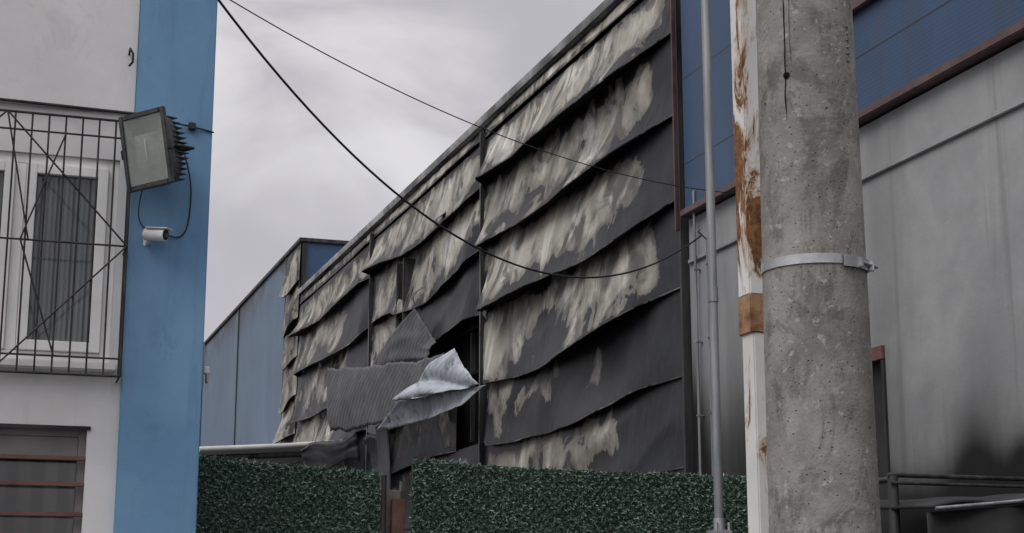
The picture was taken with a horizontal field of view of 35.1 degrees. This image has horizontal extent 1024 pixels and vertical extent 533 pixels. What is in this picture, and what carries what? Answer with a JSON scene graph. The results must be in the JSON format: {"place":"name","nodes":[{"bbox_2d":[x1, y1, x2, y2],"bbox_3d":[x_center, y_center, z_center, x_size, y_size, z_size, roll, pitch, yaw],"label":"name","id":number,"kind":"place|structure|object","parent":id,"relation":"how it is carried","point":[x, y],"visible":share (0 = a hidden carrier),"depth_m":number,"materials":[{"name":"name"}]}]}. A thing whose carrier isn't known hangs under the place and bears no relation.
{"place":"outdoors","nodes":[
{"label":"outdoors","id":0,"kind":"place"},
{"bbox_2d":[0,102,122,161],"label":"wall top","id":1,"kind":"structure","parent":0,"point":[73,142],"depth_m":11.02,"materials":[{"name":"white paint"}]},
{"bbox_2d":[0,151,109,168],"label":"window frame","id":2,"kind":"object","parent":1,"relation":"attached to","point":[41,159],"visible":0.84,"depth_m":10.99,"materials":[{"name":"white plastic"}]},
{"bbox_2d":[0,160,4,171],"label":"sash","id":3,"kind":"object","parent":2,"relation":"attached to","point":[2,165],"visible":1,"depth_m":10.84,"materials":[{"name":"white plastic"}]},
{"bbox_2d":[37,163,98,178],"bbox_3d":[-3.018,-0.643,11.002,0.400,0.068,0.070,4,-13,-18],"label":"sash","id":4,"kind":"object","parent":2,"relation":"attached to","point":[86,172],"visible":0.73,"depth_m":10.97,"materials":[{"name":"white plastic"}]},
{"bbox_2d":[0,98,135,382],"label":"window grille","id":5,"kind":"object","parent":1,"relation":"attached to","point":[124,278],"depth_m":10.63,"materials":[{"name":"black metal"}]},
{"bbox_2d":[0,0,139,111],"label":"wall","id":6,"kind":"structure","parent":1,"relation":"attached to","point":[70,52],"depth_m":11.12,"materials":[{"name":"white paint"}]},
{"bbox_2d":[128,47,133,66],"bbox_3d":[-2.639,-1.443,11.211,0.036,0.134,0.090,4,-13,-18],"label":"wall hook","id":7,"kind":"object","parent":6,"relation":"attached to","point":[129,53],"depth_m":11.18,"materials":[{"name":"black metal"}]},
{"bbox_2d":[199,237,348,446],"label":"blue metal warehouse","id":8,"kind":"structure","parent":0,"point":[249,394],"depth_m":44.02,"materials":[{"name":"paint"}]},
{"bbox_2d":[204,0,603,340],"label":"sky","id":9,"kind":"structure","parent":0,"point":[278,177],"materials":[{"name":"grey"}]},
{"bbox_2d":[287,0,694,532],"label":"burnt warehouse","id":10,"kind":"structure","parent":0,"point":[421,336],"depth_m":22.55,"materials":[{"name":"metal"}]},
{"label":"ground","id":11,"kind":"structure","parent":0,"visible":0},
{"bbox_2d":[101,0,140,532],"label":"wall","id":12,"kind":"structure","parent":11,"relation":"on","point":[110,465],"depth_m":10.78,"materials":[{"name":"white paint"}]},
{"bbox_2d":[113,0,217,532],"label":"corner pilaster","id":13,"kind":"object","parent":11,"relation":"on","point":[156,487],"visible":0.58,"depth_m":10.96,"materials":[{"name":"blue paint"}]},
{"bbox_2d":[118,106,194,192],"bbox_3d":[-2.374,-0.769,10.961,0.421,0.524,0.385,-11,-8,21],"label":"floodlight","id":14,"kind":"object","parent":13,"relation":"attached to","point":[154,149],"visible":1,"depth_m":10.81,"materials":[{"name":"metal"}]},
{"bbox_2d":[138,122,213,237],"bbox_3d":[-2.292,-0.611,11.078,0.495,0.824,0.144,4,-13,-18],"label":"floodlight cable","id":15,"kind":"object","parent":14,"relation":"attached to","point":[191,126],"visible":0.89,"depth_m":11.14,"materials":[{"name":"black rubber"}]},
{"bbox_2d":[142,227,173,245],"bbox_3d":[-2.403,-0.197,10.941,0.230,0.116,0.146,2,-11,20],"label":"security camera","id":16,"kind":"object","parent":13,"relation":"attached to","point":[149,234],"visible":1,"depth_m":10.88,"materials":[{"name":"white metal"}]},
{"bbox_2d":[202,344,209,390],"bbox_3d":[-2.102,0.697,11.078,0.057,0.320,0.100,4,-13,-18],"label":"wall bracket","id":17,"kind":"object","parent":13,"relation":"attached to","point":[206,370],"depth_m":11.04,"materials":[{"name":"white metal"}]},
{"bbox_2d":[218,0,700,278],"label":"overhead cable","id":18,"kind":"object","parent":13,"relation":"attached to","point":[326,128],"visible":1,"depth_m":13.09,"materials":[{"name":"black rubber"}]},
{"bbox_2d":[230,0,735,193],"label":"overhead cable","id":19,"kind":"object","parent":13,"relation":"attached to","point":[455,116],"visible":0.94,"depth_m":13.19,"materials":[{"name":"black rubber"}]},
{"bbox_2d":[199,431,359,468],"bbox_3d":[-6.403,6.939,36.666,3.059,5.132,13.220,4,-13,-18],"label":"entrance canopy","id":20,"kind":"object","parent":11,"relation":"on","point":[331,453],"visible":0.48,"depth_m":31.73,"materials":[{"name":"grey metal"}]},
{"bbox_2d":[196,453,382,532],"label":"artificial hedge fence","id":21,"kind":"object","parent":11,"relation":"on","point":[243,496],"visible":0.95,"depth_m":11.65,"materials":[{"name":"green plastic"}]},
{"bbox_2d":[381,475,386,532],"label":"gate post","id":22,"kind":"object","parent":11,"relation":"on","point":[383,499],"visible":1,"depth_m":11.90,"materials":[{"name":"grey metal"}]},
{"bbox_2d":[379,490,400,532],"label":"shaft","id":23,"kind":"object","parent":11,"relation":"on","point":[393,494],"visible":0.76,"depth_m":12.00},
{"bbox_2d":[391,499,404,532],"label":"board","id":24,"kind":"object","parent":11,"relation":"on","point":[397,515],"visible":1,"depth_m":11.95,"materials":[{"name":"brown wood"}]},
{"bbox_2d":[409,456,747,532],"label":"artificial hedge fence","id":25,"kind":"object","parent":11,"relation":"on","point":[457,497],"visible":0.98,"depth_m":12.25,"materials":[{"name":"green plastic"}]},
{"bbox_2d":[701,0,731,532],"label":"steel flagpole","id":26,"kind":"object","parent":11,"relation":"on","point":[718,518],"visible":1,"depth_m":7.64,"materials":[{"name":"grey metal"}]},
{"bbox_2d":[730,0,768,532],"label":"rusty steel post","id":27,"kind":"object","parent":11,"relation":"on","point":[746,133],"visible":0.68,"depth_m":5.71,"materials":[{"name":"white metal"}]},
{"bbox_2d":[756,0,881,532],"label":"concrete utility pole","id":28,"kind":"object","parent":11,"relation":"on","point":[817,266],"visible":1,"depth_m":4.98,"materials":[{"name":"concrete"}]},
{"bbox_2d":[680,0,1023,532],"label":"concrete warehouse","id":29,"kind":"structure","parent":11,"relation":"on","point":[940,92],"depth_m":13.52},
{"bbox_2d":[872,362,888,532],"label":"door panel","id":30,"kind":"structure","parent":29,"relation":"in","point":[876,367],"depth_m":14.11,"materials":[{"name":"grey metal"}]},
{"bbox_2d":[878,473,1023,532],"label":"burnt canopy frame","id":31,"kind":"object","parent":11,"relation":"on","point":[1005,519],"visible":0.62,"depth_m":10.40,"materials":[{"name":"metal"}]},
{"bbox_3d":[-3.579,3.209,10.110,1.780,1.200,0.300,4,-13,-18],"label":"low wall","id":32,"kind":"object","parent":11,"relation":"on","visible":0},
{"bbox_2d":[81,429,105,532],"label":"wall","id":33,"kind":"structure","parent":32,"relation":"on","point":[93,481],"depth_m":10.63,"materials":[{"name":"white paint"}]},
{"bbox_2d":[73,430,86,532],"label":"frame","id":34,"kind":"object","parent":33,"relation":"attached to","point":[80,468],"visible":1,"depth_m":10.66,"materials":[{"name":"grey metal"}]},
{"bbox_3d":[-8.259,2.088,8.735,8.100,2.810,0.300,4,-13,-18],"label":"wall","id":35,"kind":"object","parent":11,"relation":"on","visible":0},
{"bbox_2d":[0,511,82,516],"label":"security bar","id":36,"kind":"object","parent":35,"relation":"attached to","point":[49,514],"visible":1,"depth_m":10.48,"materials":[{"name":"red metal"}]},
{"bbox_2d":[0,480,83,486],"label":"security bar","id":37,"kind":"object","parent":35,"relation":"attached to","point":[44,483],"visible":1,"depth_m":10.52,"materials":[{"name":"metal"}]},
{"bbox_2d":[0,454,85,460],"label":"security bar","id":38,"kind":"object","parent":35,"relation":"attached to","point":[43,457],"visible":1,"depth_m":10.55,"materials":[{"name":"metal"}]},
{"bbox_2d":[0,368,108,428],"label":"wall","id":39,"kind":"structure","parent":35,"relation":"on","point":[46,399],"depth_m":10.65,"materials":[{"name":"white paint"}]},
{"bbox_2d":[0,427,78,437],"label":"frame","id":40,"kind":"object","parent":39,"relation":"attached to","point":[38,432],"visible":1,"depth_m":10.63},
{"bbox_2d":[0,435,77,455],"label":"blind box","id":41,"kind":"object","parent":40,"relation":"attached to","point":[39,445],"visible":1,"depth_m":10.63,"materials":[{"name":"grey metal"}]},
{"bbox_2d":[0,423,90,429],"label":"reveal trim","id":42,"kind":"structure","parent":39,"relation":"attached to","point":[7,425],"depth_m":10.59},
{"bbox_2d":[0,349,98,361],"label":"window frame","id":43,"kind":"object","parent":39,"relation":"on","point":[49,358],"visible":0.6,"depth_m":10.71,"materials":[{"name":"white plastic"}]},
{"bbox_2d":[0,161,15,348],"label":"sash","id":44,"kind":"object","parent":43,"relation":"on","point":[5,203],"visible":0.76,"depth_m":10.76,"materials":[{"name":"white plastic"}]},
{"bbox_2d":[0,171,4,231],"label":"gasket","id":45,"kind":"object","parent":44,"relation":"attached to","point":[2,201],"visible":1,"depth_m":10.82,"materials":[{"name":"black rubber"}]},
{"bbox_2d":[3,162,26,349],"bbox_3d":[-3.321,-0.067,10.821,0.070,1.275,0.100,4,-13,-18],"label":"window mullion","id":46,"kind":"structure","parent":43,"relation":"on","point":[13,286],"depth_m":10.77,"materials":[{"name":"white plastic"}]},
{"bbox_2d":[15,162,37,349],"bbox_3d":[-3.240,-0.071,10.802,0.068,1.271,0.070,4,-13,-18],"label":"sash","id":47,"kind":"object","parent":43,"relation":"on","point":[28,254],"visible":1,"depth_m":10.77,"materials":[{"name":"white plastic"}]},
{"bbox_2d":[27,174,37,338],"bbox_3d":[-3.204,-0.069,10.812,0.006,1.135,0.011,4,-13,-18],"label":"gasket","id":48,"kind":"object","parent":47,"relation":"attached to","point":[32,257],"visible":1,"depth_m":10.80,"materials":[{"name":"black rubber"}]},
{"bbox_2d":[26,339,88,352],"bbox_3d":[-3.018,0.532,10.748,0.400,0.068,0.070,4,-13,-18],"label":"sash","id":49,"kind":"object","parent":43,"relation":"on","point":[63,346],"visible":0.79,"depth_m":10.72,"materials":[{"name":"white plastic"}]},
{"bbox_2d":[28,174,95,341],"bbox_3d":[-3.023,-0.053,10.889,0.410,1.145,0.020,4,-13,-18],"label":"pane","id":50,"kind":"object","parent":49,"relation":"on","point":[66,258],"visible":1,"depth_m":10.88,"materials":[{"name":"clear glass"}]},
{"bbox_2d":[88,169,108,353],"bbox_3d":[-2.796,-0.040,10.948,0.068,1.271,0.070,4,-13,-18],"label":"sash","id":51,"kind":"object","parent":43,"relation":"on","point":[97,279],"visible":0.98,"depth_m":10.91,"materials":[{"name":"white plastic"}]},
{"bbox_2d":[89,182,97,332],"bbox_3d":[-2.831,-0.043,10.935,0.006,1.135,0.011,4,-13,-18],"label":"gasket","id":52,"kind":"object","parent":51,"relation":"attached to","point":[93,256],"visible":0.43,"depth_m":10.94,"materials":[{"name":"black rubber"}]},
{"bbox_3d":[-3.758,0.480,10.506,0.740,0.068,0.065,4,-13,-18],"label":"sash","id":53,"kind":"object","parent":43,"relation":"on","visible":0},
{"bbox_2d":[0,172,3,217],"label":"pane","id":54,"kind":"object","parent":53,"relation":"on","point":[1,180],"visible":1,"depth_m":10.85,"materials":[{"name":"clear glass"}]},
{"bbox_2d":[15,172,88,353],"bbox_3d":[-3.532,-0.045,10.911,1.630,1.420,0.051,4,-13,-18],"label":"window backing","id":55,"kind":"object","parent":39,"relation":"on","point":[20,263],"depth_m":10.95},
{"bbox_2d":[0,358,116,372],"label":"window sill","id":56,"kind":"structure","parent":39,"relation":"on","point":[57,365],"depth_m":10.62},
{"bbox_2d":[98,160,119,362],"bbox_3d":[-2.743,-0.026,11.012,0.070,1.415,0.100,4,-13,-18],"label":"window frame","id":57,"kind":"object","parent":39,"relation":"on","point":[112,263],"visible":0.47,"depth_m":10.96,"materials":[{"name":"white plastic"}]},
{"bbox_3d":[-3.620,2.584,10.177,1.560,0.050,0.080,4,-13,-18],"label":"lower frame","id":58,"kind":"object","parent":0,"visible":0},
{"bbox_2d":[0,459,76,532],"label":"pane","id":59,"kind":"object","parent":58,"relation":"on","point":[38,498],"visible":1,"depth_m":10.60,"materials":[{"name":"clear glass"}]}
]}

